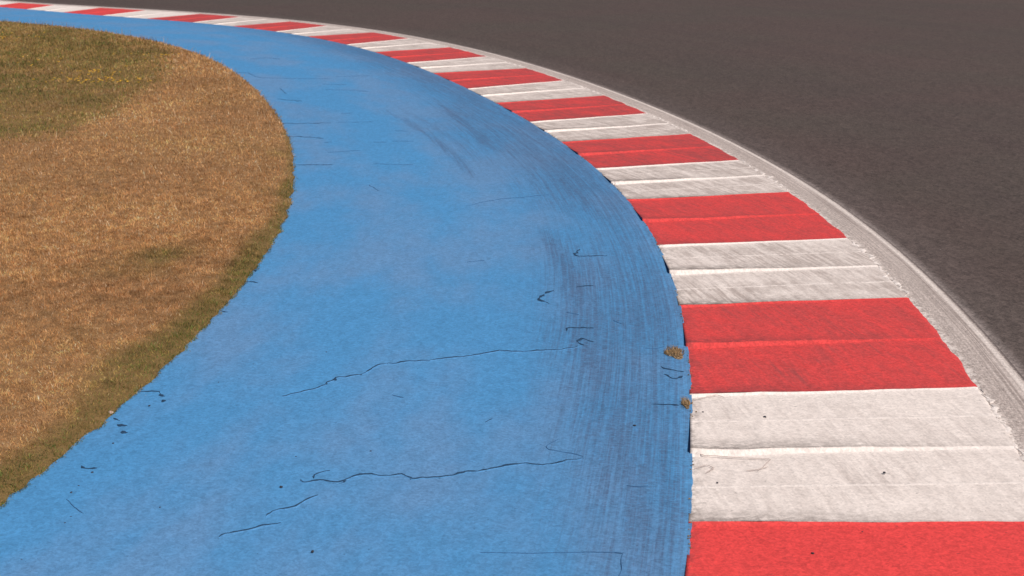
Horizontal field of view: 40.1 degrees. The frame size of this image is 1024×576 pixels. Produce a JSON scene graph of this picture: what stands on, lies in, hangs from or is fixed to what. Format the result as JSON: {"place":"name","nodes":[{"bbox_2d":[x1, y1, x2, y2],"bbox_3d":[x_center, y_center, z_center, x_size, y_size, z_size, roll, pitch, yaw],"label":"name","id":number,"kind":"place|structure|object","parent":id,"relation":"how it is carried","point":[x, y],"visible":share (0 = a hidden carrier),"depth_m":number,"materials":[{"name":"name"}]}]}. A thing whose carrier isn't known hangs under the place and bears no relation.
{"place":"outdoors","nodes":[
{"label":"outdoors","id":0,"kind":"place"},
{"bbox_2d":[0,20,297,508],"bbox_3d":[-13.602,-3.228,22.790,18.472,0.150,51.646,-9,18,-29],"label":"lawn","id":1,"kind":"structure","parent":0,"point":[96,424],"depth_m":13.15,"materials":[{"name":"plant"}]},
{"bbox_2d":[17,32,179,81],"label":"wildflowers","id":2,"kind":"object","parent":1,"relation":"on","point":[89,71],"visible":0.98,"depth_m":24.40,"materials":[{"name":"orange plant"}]},
{"bbox_2d":[0,7,692,575],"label":"run off area","id":3,"kind":"object","parent":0,"point":[454,309],"visible":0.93,"depth_m":9.00,"materials":[{"name":"blue paint"}]},
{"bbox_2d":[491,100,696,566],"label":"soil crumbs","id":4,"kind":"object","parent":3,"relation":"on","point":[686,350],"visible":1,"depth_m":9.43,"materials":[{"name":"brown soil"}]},
{"bbox_2d":[664,345,684,358],"bbox_3d":[1.107,0.432,9.572,0.177,0.059,0.305,0,15,0],"label":"dry weed","id":5,"kind":"object","parent":3,"relation":"on","point":[674,352],"visible":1,"depth_m":9.56,"materials":[{"name":"plant"}]},
{"bbox_2d":[681,397,690,408],"bbox_3d":[1.059,0.697,8.612,0.087,0.058,0.196,0,15,0],"label":"dry weed","id":6,"kind":"object","parent":3,"relation":"on","point":[685,403],"visible":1,"depth_m":8.60,"materials":[{"name":"plant"}]},
{"bbox_2d":[6,0,1023,376],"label":"track","id":7,"kind":"structure","parent":0,"point":[898,124],"depth_m":24.33,"materials":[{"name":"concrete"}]},
{"bbox_2d":[0,0,1023,575],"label":"racing kerb","id":8,"kind":"structure","parent":7,"relation":"on","point":[852,356],"depth_m":9.47,"materials":[{"name":"white paint"}]},
{"bbox_2d":[302,28,839,521],"bbox_3d":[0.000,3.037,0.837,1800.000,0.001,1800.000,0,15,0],"label":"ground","id":9,"kind":"structure","parent":0,"point":[684,304],"depth_m":9.33,"materials":[{"name":"grey concrete"}]}
]}

